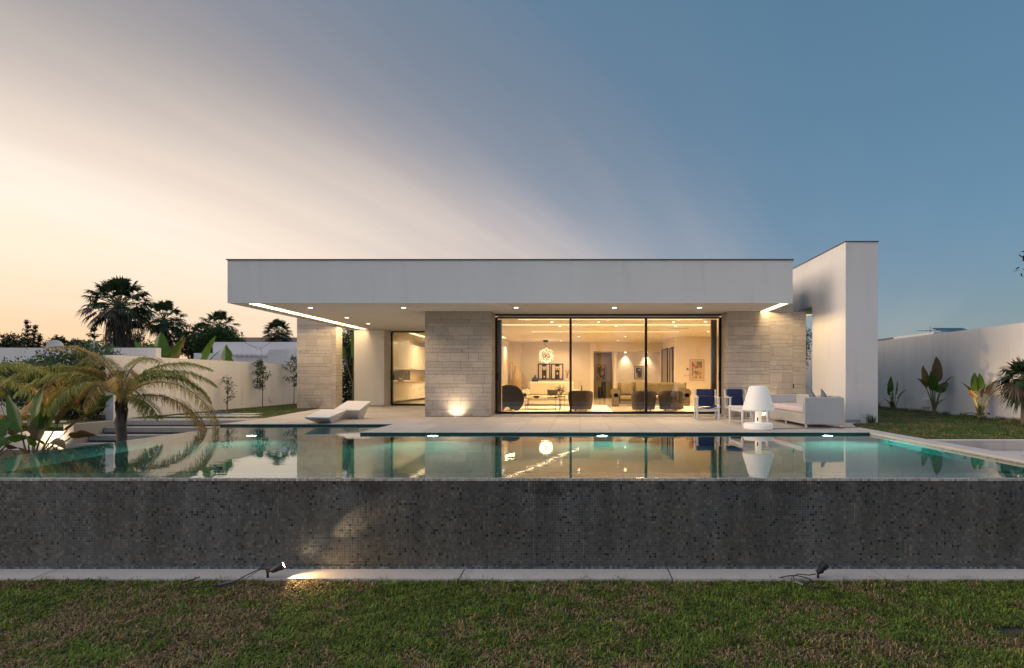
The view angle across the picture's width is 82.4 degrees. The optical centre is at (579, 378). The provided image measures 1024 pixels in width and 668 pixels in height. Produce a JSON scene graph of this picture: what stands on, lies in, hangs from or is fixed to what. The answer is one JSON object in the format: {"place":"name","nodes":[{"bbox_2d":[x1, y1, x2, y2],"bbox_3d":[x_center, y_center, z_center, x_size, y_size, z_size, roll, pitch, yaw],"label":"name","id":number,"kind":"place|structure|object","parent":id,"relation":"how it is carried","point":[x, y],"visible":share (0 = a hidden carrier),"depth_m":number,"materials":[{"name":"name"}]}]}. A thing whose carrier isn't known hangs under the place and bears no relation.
{"place":"outdoors","nodes":[
{"label":"outdoors","id":0,"kind":"place"},
{"bbox_2d":[0,415,105,421],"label":"lawn grass","id":1,"kind":"structure","parent":0,"point":[70,420],"depth_m":15.03,"materials":[{"name":"plant"}]},
{"bbox_2d":[2,415,130,430],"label":"lawn","id":2,"kind":"structure","parent":0,"point":[60,426],"depth_m":13.42,"materials":[{"name":"plant"}]},
{"bbox_2d":[0,340,125,418],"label":"bush","id":3,"kind":"object","parent":2,"relation":"on","point":[52,360],"visible":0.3,"depth_m":14.74,"materials":[{"name":"green plant"}]},
{"bbox_2d":[56,382,105,420],"bbox_3d":[-12.723,0.607,14.784,1.432,1.301,0.793,0,0,0],"label":"bush","id":4,"kind":"object","parent":2,"relation":"on","point":[70,413],"visible":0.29,"depth_m":14.64,"materials":[{"name":"green plant"}]},
{"bbox_2d":[70,391,112,419],"bbox_3d":[-12.412,0.583,14.540,1.184,0.918,0.880,0,0,0],"label":"banana plant","id":5,"kind":"object","parent":2,"relation":"on","point":[102,401],"visible":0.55,"depth_m":14.61,"materials":[{"name":"green plant"}]},
{"bbox_2d":[167,413,261,416],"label":"path","id":6,"kind":"structure","parent":0,"point":[238,415],"depth_m":16.11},
{"bbox_2d":[132,399,351,417],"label":"lawn","id":7,"kind":"structure","parent":0,"point":[298,410],"depth_m":18.91,"materials":[{"name":"plant"}]},
{"bbox_2d":[221,375,236,410],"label":"shrub","id":8,"kind":"object","parent":7,"relation":"on","point":[227,389],"visible":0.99,"depth_m":18.89,"materials":[{"name":"green plant"}]},
{"bbox_2d":[252,359,270,407],"bbox_3d":[-11.474,0.153,20.910,0.672,1.815,0.665,0,0,-19],"label":"young tree","id":9,"kind":"object","parent":7,"relation":"on","point":[259,380],"visible":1,"depth_m":20.88,"materials":[{"name":"green plant"}]},
{"bbox_2d":[282,355,296,404],"bbox_3d":[-11.420,0.006,23.061,0.856,2.109,0.482,0,0,0],"label":"young tree","id":10,"kind":"object","parent":7,"relation":"on","point":[293,358],"visible":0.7,"depth_m":23.00,"materials":[{"name":"green plant"}]},
{"bbox_2d":[342,328,353,401],"bbox_3d":[-10.241,-0.569,26.458,2.174,3.986,1.453,0,0,-18],"label":"bush","id":11,"kind":"object","parent":7,"relation":"on","point":[349,360],"visible":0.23,"depth_m":26.18,"materials":[{"name":"green plant"}]},
{"bbox_2d":[240,337,296,341],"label":"building","id":12,"kind":"structure","parent":0,"point":[253,339],"depth_m":56.00,"materials":[{"name":"paint"}]},
{"bbox_2d":[194,342,345,366],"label":"neighbour house","id":13,"kind":"structure","parent":0,"point":[276,352],"depth_m":35.00,"materials":[{"name":"paint"}]},
{"bbox_2d":[0,574,1023,667],"bbox_3d":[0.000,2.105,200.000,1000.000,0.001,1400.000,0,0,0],"label":"ground","id":14,"kind":"structure","parent":0,"point":[1012,629],"depth_m":4.82,"materials":[{"name":"plant"}]},
{"bbox_2d":[0,450,49,456],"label":"garden bed","id":15,"kind":"object","parent":14,"relation":"on","point":[7,453],"depth_m":12.69,"materials":[{"name":"soil"}]},
{"bbox_2d":[0,418,44,454],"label":"banana plant","id":16,"kind":"object","parent":15,"relation":"on","point":[5,426],"visible":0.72,"depth_m":10.70,"materials":[{"name":"green plant"}]},
{"bbox_2d":[0,431,63,449],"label":"wall","id":17,"kind":"structure","parent":15,"relation":"on","point":[46,435],"depth_m":13.30,"materials":[{"name":"paint"}]},
{"bbox_2d":[0,361,64,418],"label":"feather palm","id":18,"kind":"object","parent":15,"relation":"on","point":[23,365],"visible":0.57,"depth_m":12.61,"materials":[{"name":"green plant"}]},
{"bbox_2d":[0,386,109,454],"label":"banana plant","id":19,"kind":"object","parent":15,"relation":"on","point":[38,424],"visible":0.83,"depth_m":10.75,"materials":[{"name":"green plant"}]},
{"bbox_2d":[1,345,220,441],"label":"feather palm","id":20,"kind":"object","parent":15,"relation":"on","point":[115,383],"visible":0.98,"depth_m":11.74,"materials":[{"name":"green plant"}]},
{"bbox_2d":[64,418,139,448],"bbox_3d":[-11.625,1.531,14.235,0.250,0.998,2.090,0,0,0],"label":"stair cheek","id":21,"kind":"object","parent":14,"relation":"on","point":[96,427],"visible":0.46,"depth_m":13.55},
{"bbox_2d":[73,418,261,447],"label":"garden steps","id":22,"kind":"structure","parent":14,"relation":"on","point":[142,428],"depth_m":14.35,"materials":[{"name":"concrete"}]},
{"bbox_2d":[220,424,240,427],"bbox_3d":[-1.145,1.565,16.945,14.190,1.050,11.309,0,0,0],"label":"terrace base","id":23,"kind":"object","parent":14,"relation":"on","point":[224,425],"visible":0.11,"depth_m":13.27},
{"bbox_2d":[224,405,882,432],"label":"terrace","id":24,"kind":"structure","parent":23,"relation":"on","point":[407,419],"depth_m":13.43,"materials":[{"name":"stone"}]},
{"bbox_2d":[305,401,370,422],"bbox_3d":[-6.060,0.804,14.310,1.000,0.453,2.220,0,0,0],"label":"sun lounger","id":25,"kind":"object","parent":24,"relation":"on","point":[352,410],"visible":1,"depth_m":14.68,"materials":[{"name":"beige plastic"}]},
{"bbox_2d":[226,241,878,422],"bbox_3d":[-1.375,-1.090,23.855,16.866,4.340,20.330,0,0,0],"label":"villa","id":26,"kind":"object","parent":24,"relation":"on","point":[433,323],"visible":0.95,"depth_m":15.86,"materials":[{"name":"paint"}]},
{"bbox_2d":[391,331,424,405],"bbox_3d":[-5.785,-0.410,22.495,3.090,2.880,0.130,0,0,0],"label":"kitchen door","id":27,"kind":"structure","parent":26,"relation":"in","point":[392,376],"depth_m":22.45,"materials":[{"name":"brown metal"}]},
{"bbox_2d":[498,320,501,410],"bbox_3d":[-2.335,-0.372,16.864,0.130,2.704,0.098,0,0,0],"label":"curtain","id":28,"kind":"object","parent":26,"relation":"hanging from","point":[500,365],"visible":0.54,"depth_m":16.85,"materials":[{"name":"fabric"}]},
{"bbox_2d":[511,362,512,380],"bbox_3d":[-3.300,-0.370,27.985,0.100,0.900,0.030,0,0,0],"label":"picture","id":29,"kind":"object","parent":26,"relation":"attached to","point":[511,371],"visible":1,"depth_m":27.97},
{"bbox_2d":[511,366,522,390],"bbox_3d":[-3.080,0.188,28.350,0.600,1.620,0.600,0,0,0],"label":"floor urn","id":30,"kind":"object","parent":26,"relation":"on","point":[517,378],"visible":0.67,"depth_m":28.14,"materials":[{"name":"beige ceramic"}]},
{"bbox_2d":[538,364,549,379],"bbox_3d":[-1.790,-0.370,28.951,0.620,0.800,0.030,0,0,0],"label":"picture","id":31,"kind":"object","parent":26,"relation":"attached to","point":[543,371],"visible":0.98,"depth_m":28.95,"materials":[{"name":"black paper"}]},
{"bbox_2d":[539,340,553,362],"bbox_3d":[-1.574,-1.276,27.314,0.708,1.096,0.707,0,0,0],"label":"chandelier","id":32,"kind":"object","parent":26,"relation":"hanging from","point":[545,355],"visible":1,"depth_m":27.27,"materials":[{"name":"white plastic"}]},
{"bbox_2d":[551,364,562,379],"bbox_3d":[-1.140,-0.370,28.951,0.620,0.800,0.030,0,0,0],"label":"picture","id":33,"kind":"object","parent":26,"relation":"attached to","point":[556,371],"visible":1,"depth_m":28.95,"materials":[{"name":"black paper"}]},
{"bbox_2d":[507,405,611,410],"bbox_3d":[-0.650,0.992,19.800,3.300,0.011,4.400,0,0,0],"label":"rug","id":34,"kind":"object","parent":26,"relation":"on","point":[552,408],"visible":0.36,"depth_m":19.39,"materials":[{"name":"fabric"}]},
{"bbox_2d":[502,385,523,410],"bbox_3d":[-2.236,0.602,18.345,0.806,0.836,0.724,0,0,-18],"label":"curved armchair","id":35,"kind":"object","parent":34,"relation":"on","point":[512,397],"visible":0.86,"depth_m":18.01,"materials":[{"name":"grey fabric"}]},
{"bbox_2d":[524,397,566,409],"bbox_3d":[-1.200,0.799,19.050,1.500,0.372,0.900,0,0,0],"label":"glass table","id":36,"kind":"object","parent":34,"relation":"on","point":[527,404],"visible":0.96,"depth_m":18.72,"materials":[{"name":"beige glass"}]},
{"bbox_2d":[522,382,578,405],"bbox_3d":[-1.080,0.542,21.740,2.160,0.885,0.920,0,0,0],"label":"cream sofa","id":37,"kind":"object","parent":34,"relation":"on","point":[540,389],"visible":0.49,"depth_m":21.84,"materials":[{"name":"fabric"}]},
{"bbox_2d":[547,390,557,395],"bbox_3d":[-1.020,0.510,21.500,0.420,0.244,0.140,0,0,0],"label":"scatter cushion","id":38,"kind":"object","parent":37,"relation":"on","point":[551,392],"visible":0.91,"depth_m":21.45,"materials":[{"name":"black fabric"}]},
{"bbox_2d":[554,395,565,410],"bbox_3d":[-0.620,0.742,17.900,0.360,0.487,0.360,0,0,0],"label":"side table","id":39,"kind":"object","parent":34,"relation":"on","point":[555,396],"visible":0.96,"depth_m":17.97,"materials":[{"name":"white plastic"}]},
{"bbox_2d":[553,385,565,395],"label":"table plant","id":40,"kind":"object","parent":39,"relation":"on","point":[559,390],"visible":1,"depth_m":17.90,"materials":[{"name":"green plant"}]},
{"bbox_2d":[568,390,592,410],"bbox_3d":[0.020,0.673,18.061,0.778,0.645,0.718,0,0,0],"label":"barrel chair","id":41,"kind":"object","parent":34,"relation":"on","point":[582,399],"visible":0.88,"depth_m":17.76,"materials":[{"name":"brown fabric"}]},
{"bbox_2d":[598,387,601,397],"bbox_3d":[1.050,0.708,30.300,0.220,0.580,0.220,0,0,0],"label":"cylinder vase","id":42,"kind":"object","parent":26,"relation":"on","point":[599,392],"visible":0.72,"depth_m":30.22,"materials":[{"name":"black ceramic"}]},
{"bbox_2d":[596,364,606,380],"bbox_3d":[1.160,-0.350,31.775,0.600,0.900,0.030,0,0,0],"label":"picture","id":43,"kind":"object","parent":26,"relation":"attached to","point":[601,372],"visible":1,"depth_m":31.77},
{"bbox_2d":[602,382,605,397],"bbox_3d":[1.240,0.568,30.300,0.220,0.860,0.220,0,0,0],"label":"cylinder vase","id":44,"kind":"object","parent":26,"relation":"on","point":[603,389],"visible":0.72,"depth_m":30.21,"materials":[{"name":"black ceramic"}]},
{"bbox_2d":[495,314,721,413],"bbox_3d":[0.811,-0.427,16.635,6.478,2.846,0.130,0,0,0],"label":"sliding window","id":45,"kind":"structure","parent":26,"relation":"in","point":[500,316],"depth_m":16.59,"materials":[{"name":"brown metal"}]},
{"bbox_2d":[634,366,642,378],"bbox_3d":[3.060,-0.330,30.175,0.480,0.680,0.030,0,0,0],"label":"picture","id":46,"kind":"object","parent":26,"relation":"attached to","point":[638,372],"visible":1,"depth_m":30.17,"materials":[{"name":"grey wood"}]},
{"bbox_2d":[610,382,690,405],"bbox_3d":[2.615,0.557,21.690,2.910,0.855,1.020,0,0,0],"label":"olive sofa","id":47,"kind":"object","parent":26,"relation":"on","point":[617,399],"visible":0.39,"depth_m":21.41,"materials":[{"name":"brown fabric"}]},
{"bbox_2d":[620,382,632,395],"bbox_3d":[1.735,0.370,21.550,0.529,0.500,0.210,0,0,0],"label":"scatter cushion","id":48,"kind":"object","parent":47,"relation":"on","point":[626,388],"visible":0.94,"depth_m":21.49,"materials":[{"name":"fabric"}]},
{"bbox_2d":[635,383,644,390],"bbox_3d":[2.284,0.370,21.550,0.488,0.461,0.202,0,0,0],"label":"scatter cushion","id":49,"kind":"object","parent":47,"relation":"on","point":[640,386],"visible":0.63,"depth_m":21.50,"materials":[{"name":"fabric"}]},
{"bbox_2d":[674,383,686,390],"bbox_3d":[3.737,0.370,21.550,0.508,0.481,0.206,0,0,0],"label":"scatter cushion","id":50,"kind":"object","parent":47,"relation":"on","point":[679,386],"visible":0.65,"depth_m":21.51,"materials":[{"name":"fabric"}]},
{"bbox_2d":[661,348,668,381],"bbox_3d":[4.160,-0.226,28.000,0.200,2.448,1.900,0,0,0],"label":"inner door","id":51,"kind":"structure","parent":26,"relation":"in","point":[665,352],"depth_m":27.81,"materials":[{"name":"wood"}]},
{"bbox_2d":[669,347,673,381],"bbox_3d":[4.160,-0.206,26.000,0.200,2.408,0.900,0,0,0],"label":"inner door","id":52,"kind":"structure","parent":26,"relation":"in","point":[671,350],"depth_m":25.99,"materials":[{"name":"wood"}]},
{"bbox_2d":[642,405,709,410],"bbox_3d":[3.575,0.992,19.450,3.250,0.011,4.300,0,0,0],"label":"rug","id":53,"kind":"object","parent":26,"relation":"on","point":[686,408],"visible":0.14,"depth_m":18.75,"materials":[{"name":"fabric"}]},
{"bbox_2d":[631,391,655,410],"bbox_3d":[1.979,0.673,17.962,0.778,0.645,0.718,0,0,-14],"label":"barrel chair","id":54,"kind":"object","parent":53,"relation":"on","point":[638,400],"visible":0.91,"depth_m":17.68,"materials":[{"name":"brown fabric"}]},
{"bbox_2d":[658,390,682,410],"bbox_3d":[2.825,0.673,18.061,0.778,0.645,0.718,0,0,8],"label":"barrel chair","id":55,"kind":"object","parent":53,"relation":"on","point":[670,399],"visible":0.98,"depth_m":17.77,"materials":[{"name":"brown fabric"}]},
{"bbox_2d":[690,359,703,380],"bbox_3d":[5.070,-0.390,25.133,0.640,0.930,0.030,0,0,0],"label":"picture","id":56,"kind":"object","parent":26,"relation":"attached to","point":[696,369],"visible":1,"depth_m":25.13,"materials":[{"name":"multicoloured paper"}]},
{"bbox_2d":[711,320,716,404],"bbox_3d":[3.890,-0.372,16.864,0.180,2.704,0.098,0,0,0],"label":"curtain","id":57,"kind":"object","parent":26,"relation":"hanging from","point":[713,355],"visible":0.7,"depth_m":16.84,"materials":[{"name":"fabric"}]},
{"bbox_3d":[-1.420,0.583,28.400,2.000,0.830,0.600,0,0,0],"label":"console table","id":58,"kind":"object","parent":26,"relation":"on","visible":0},
{"bbox_2d":[532,375,537,381],"bbox_3d":[-2.200,-0.013,28.350,0.340,0.360,0.340,0,0,0],"label":"vase","id":59,"kind":"object","parent":58,"relation":"on","point":[534,378],"visible":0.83,"depth_m":28.23,"materials":[{"name":"grey ceramic"}]},
{"bbox_2d":[694,389,719,419],"bbox_3d":[3.271,0.646,14.998,0.616,0.770,0.555,0,0,3],"label":"garden armchair","id":60,"kind":"object","parent":24,"relation":"on","point":[704,397],"visible":1,"depth_m":15.16,"materials":[{"name":"white paint"}]},
{"bbox_2d":[724,389,751,418],"bbox_3d":[4.089,0.646,15.018,0.616,0.770,0.555,0,0,-2],"label":"garden armchair","id":61,"kind":"object","parent":24,"relation":"on","point":[735,397],"visible":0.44,"depth_m":15.19,"materials":[{"name":"fabric"}]},
{"bbox_2d":[728,405,768,425],"bbox_3d":[3.840,0.830,13.255,0.620,0.400,1.150,0,0,0],"label":"coffee table","id":62,"kind":"object","parent":24,"relation":"on","point":[736,407],"visible":0.61,"depth_m":13.06,"materials":[{"name":"white paint"}]},
{"bbox_2d":[742,386,773,429],"bbox_3d":[3.660,0.582,11.910,0.632,0.892,0.632,0,0,0],"label":"outdoor lamp","id":63,"kind":"object","parent":24,"relation":"on","point":[758,400],"visible":1,"depth_m":11.71,"materials":[{"name":"white plastic"}]},
{"bbox_2d":[769,394,843,427],"bbox_3d":[5.160,0.700,13.480,0.820,0.660,2.480,0,0,0],"label":"wicker sofa","id":64,"kind":"object","parent":24,"relation":"on","point":[806,409],"visible":0.86,"depth_m":12.24,"materials":[{"name":"white paint"}]},
{"bbox_2d":[809,388,815,396],"bbox_3d":[5.220,0.430,13.000,0.179,0.478,0.490,0,0,26],"label":"throw pillow","id":65,"kind":"object","parent":64,"relation":"on","point":[811,394],"visible":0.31,"depth_m":12.93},
{"bbox_2d":[773,427,857,428],"bbox_3d":[4.926,1.017,12.069,2.002,0.025,0.233,0,0,-11],"label":"cable","id":66,"kind":"object","parent":24,"relation":"on","point":[807,428],"visible":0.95,"depth_m":12.06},
{"bbox_2d":[178,561,285,588],"bbox_3d":[-3.512,1.992,5.868,0.956,0.215,0.254,0,0,-6],"label":"garden spotlight","id":67,"kind":"object","parent":14,"relation":"on","point":[279,566],"visible":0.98,"depth_m":5.95,"materials":[{"name":"black plastic"}]},
{"bbox_2d":[0,424,1023,569],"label":"swimming pool","id":68,"kind":"structure","parent":14,"relation":"in","point":[511,523],"depth_m":6.28,"materials":[{"name":"grey tile"}]},
{"bbox_2d":[0,426,1023,477],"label":"water","id":69,"kind":"structure","parent":68,"relation":"in","point":[289,452],"depth_m":7.94,"materials":[{"name":"liquid"}]},
{"bbox_2d":[0,569,1023,583],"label":"kerb strip","id":70,"kind":"object","parent":14,"relation":"on","point":[714,575],"visible":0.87,"depth_m":6.08,"materials":[{"name":"concrete"}]},
{"bbox_2d":[37,572,976,582],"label":"kerb grass","id":71,"kind":"structure","parent":70,"relation":"on","point":[500,576],"depth_m":5.95,"materials":[{"name":"plant"}]},
{"bbox_2d":[793,561,828,587],"bbox_3d":[2.389,1.996,5.852,0.422,0.227,0.256,0,0,-20],"label":"garden spotlight","id":72,"kind":"object","parent":70,"relation":"on","point":[822,567],"visible":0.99,"depth_m":5.94,"materials":[{"name":"black plastic"}]},
{"bbox_2d":[779,575,814,582],"bbox_3d":[2.207,2.037,5.938,0.384,0.056,0.049,0,0,18],"label":"garden cable","id":73,"kind":"object","parent":14,"relation":"on","point":[797,575],"visible":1,"depth_m":5.94,"materials":[{"name":"black plastic"}]},
{"bbox_2d":[929,439,1023,450],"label":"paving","id":74,"kind":"structure","parent":14,"relation":"on","point":[1004,444],"depth_m":9.70,"materials":[{"name":"stone"}]},
{"bbox_2d":[998,451,1023,455],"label":"concrete step","id":75,"kind":"object","parent":14,"relation":"on","point":[1021,453],"depth_m":9.43,"materials":[{"name":"concrete"}]},
{"bbox_2d":[0,0,1023,358],"label":"sky","id":76,"kind":"structure","parent":0,"point":[156,144],"materials":[{"name":"blue"}]},
{"bbox_2d":[878,330,947,340],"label":"neighbour house","id":77,"kind":"structure","parent":0,"point":[913,335],"depth_m":25.10,"materials":[{"name":"paint"}]},
{"bbox_2d":[932,328,966,331],"bbox_3d":[19.274,-2.495,29.850,1.762,0.350,0.900,0,0,0],"label":"solar panel","id":78,"kind":"object","parent":77,"relation":"on","point":[954,329],"visible":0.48,"depth_m":29.98,"materials":[{"name":"blue glass"}]},
{"bbox_2d":[853,408,1023,438],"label":"lawn","id":79,"kind":"structure","parent":0,"point":[854,424],"depth_m":12.80,"materials":[{"name":"plant"}]},
{"bbox_2d":[806,327,811,389],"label":"hedge","id":80,"kind":"object","parent":79,"relation":"on","point":[807,342],"visible":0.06,"depth_m":23.89,"materials":[{"name":"green plant"}]},
{"bbox_2d":[865,413,876,422],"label":"grass tuft","id":81,"kind":"object","parent":79,"relation":"on","point":[871,419],"visible":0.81,"depth_m":13.49,"materials":[{"name":"green plant"}]},
{"bbox_2d":[885,377,904,409],"bbox_3d":[10.229,0.473,18.855,0.516,1.126,0.476,0,0,-29],"label":"banana plant","id":82,"kind":"object","parent":79,"relation":"on","point":[890,386],"visible":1,"depth_m":18.91,"materials":[{"name":"green plant"}]},
{"bbox_2d":[806,323,1023,419],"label":"side wall","id":83,"kind":"structure","parent":79,"relation":"on","point":[964,356],"depth_m":16.66,"materials":[{"name":"paint"}]},
{"bbox_2d":[921,399,929,406],"bbox_3d":[10.665,0.740,17.925,0.070,0.260,0.350,0,0,0],"label":"wall box","id":84,"kind":"object","parent":83,"relation":"attached to","point":[925,402],"visible":1,"depth_m":17.84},
{"bbox_2d":[916,357,950,414],"bbox_3d":[10.165,0.210,16.716,1.104,1.740,0.529,0,0,-18],"label":"banana plant","id":85,"kind":"object","parent":79,"relation":"on","point":[932,378],"visible":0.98,"depth_m":16.72,"materials":[{"name":"green plant"}]},
{"bbox_2d":[879,405,1019,421],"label":"wall foot grass","id":86,"kind":"structure","parent":79,"relation":"on","point":[968,415],"depth_m":16.68,"materials":[{"name":"plant"}]},
{"bbox_2d":[960,373,999,418],"bbox_3d":[10.212,0.452,14.759,0.911,1.257,0.557,0,0,0],"label":"banana plant","id":87,"kind":"object","parent":79,"relation":"on","point":[977,384],"visible":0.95,"depth_m":14.84,"materials":[{"name":"green plant"}]},
{"bbox_2d":[992,356,1023,423],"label":"dwarf fan palm","id":88,"kind":"object","parent":79,"relation":"on","point":[1013,389],"visible":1,"depth_m":13.16,"materials":[{"name":"green plant"}]},
{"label":"upper ground","id":89,"kind":"structure","parent":0,"visible":0},
{"bbox_2d":[0,334,24,347],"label":"tree","id":90,"kind":"object","parent":89,"relation":"on","point":[3,337],"visible":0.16,"depth_m":44.12,"materials":[{"name":"green plant"}]},
{"bbox_2d":[0,331,31,347],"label":"tree","id":91,"kind":"object","parent":89,"relation":"on","point":[12,337],"visible":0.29,"depth_m":44.57,"materials":[{"name":"green plant"}]},
{"bbox_2d":[11,320,43,347],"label":"conifer","id":92,"kind":"object","parent":89,"relation":"on","point":[34,341],"visible":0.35,"depth_m":42.75,"materials":[{"name":"green plant"}]},
{"bbox_2d":[49,334,83,343],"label":"tree","id":93,"kind":"object","parent":89,"relation":"on","point":[62,338],"visible":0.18,"depth_m":47.68,"materials":[{"name":"green plant"}]},
{"bbox_2d":[64,340,83,346],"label":"tree","id":94,"kind":"object","parent":89,"relation":"on","point":[72,343],"visible":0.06,"depth_m":46.19,"materials":[{"name":"green plant"}]},
{"bbox_2d":[0,348,160,414],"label":"cross wall","id":95,"kind":"structure","parent":89,"relation":"on","point":[11,354],"depth_m":16.50,"materials":[{"name":"paint"}]},
{"bbox_2d":[46,340,63,347],"bbox_3d":[-15.548,-0.921,17.142,0.426,0.476,0.428,0,0,43],"label":"satellite dish","id":96,"kind":"object","parent":95,"relation":"attached to","point":[51,343],"visible":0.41,"depth_m":17.18,"materials":[{"name":"metal"}]},
{"bbox_2d":[83,325,102,346],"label":"conifer","id":97,"kind":"object","parent":89,"relation":"on","point":[93,336],"visible":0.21,"depth_m":42.45,"materials":[{"name":"green plant"}]},
{"bbox_2d":[75,275,157,347],"bbox_3d":[-30.229,-2.861,37.987,4.408,7.981,4.470,0,0,-28],"label":"fan palm","id":98,"kind":"object","parent":89,"relation":"on","point":[119,315],"visible":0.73,"depth_m":37.45,"materials":[{"name":"green plant"}]},
{"bbox_2d":[131,330,154,347],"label":"tree","id":99,"kind":"object","parent":89,"relation":"on","point":[138,339],"visible":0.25,"depth_m":49.40,"materials":[{"name":"green plant"}]},
{"bbox_2d":[135,332,184,357],"bbox_3d":[-12.427,-0.396,17.199,1.233,2.028,1.439,0,0,-39],"label":"banana plant","id":100,"kind":"object","parent":89,"relation":"on","point":[161,342],"visible":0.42,"depth_m":17.23,"materials":[{"name":"green plant"}]},
{"bbox_2d":[141,300,189,347],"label":"fan palm","id":101,"kind":"object","parent":89,"relation":"on","point":[164,324],"visible":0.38,"depth_m":40.72,"materials":[{"name":"green plant"}]},
{"bbox_2d":[170,322,206,358],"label":"round tree","id":102,"kind":"object","parent":89,"relation":"on","point":[183,350],"visible":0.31,"depth_m":42.65,"materials":[{"name":"green plant"}]},
{"bbox_2d":[191,322,208,335],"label":"fan palm","id":103,"kind":"object","parent":89,"relation":"on","point":[199,324],"visible":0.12,"depth_m":45.75,"materials":[{"name":"green plant"}]},
{"bbox_2d":[177,322,244,355],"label":"round tree","id":104,"kind":"object","parent":89,"relation":"on","point":[220,334],"visible":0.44,"depth_m":40.37,"materials":[{"name":"green plant"}]},
{"bbox_2d":[201,336,220,359],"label":"banana plant","id":105,"kind":"object","parent":89,"relation":"on","point":[206,351],"visible":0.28,"depth_m":18.72,"materials":[{"name":"green plant"}]},
{"bbox_2d":[199,309,240,335],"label":"fan palm","id":106,"kind":"object","parent":89,"relation":"on","point":[217,315],"visible":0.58,"depth_m":45.72,"materials":[{"name":"green plant"}]},
{"bbox_2d":[221,345,233,360],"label":"banana plant","id":107,"kind":"object","parent":89,"relation":"on","point":[226,355],"visible":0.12,"depth_m":20.50,"materials":[{"name":"green plant"}]},
{"bbox_2d":[106,355,351,419],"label":"garden wall","id":108,"kind":"structure","parent":89,"relation":"on","point":[278,387],"depth_m":19.05,"materials":[{"name":"paint"}]},
{"bbox_2d":[261,318,293,341],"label":"fan palm","id":109,"kind":"object","parent":89,"relation":"on","point":[278,335],"visible":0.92,"depth_m":51.17,"materials":[{"name":"green plant"}]},
{"bbox_2d":[342,331,353,400],"bbox_3d":[-9.740,-0.516,25.187,2.374,3.192,1.894,0,0,-25],"label":"banana plant","id":110,"kind":"object","parent":89,"relation":"on","point":[351,348],"visible":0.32,"depth_m":25.06,"materials":[{"name":"green plant"}]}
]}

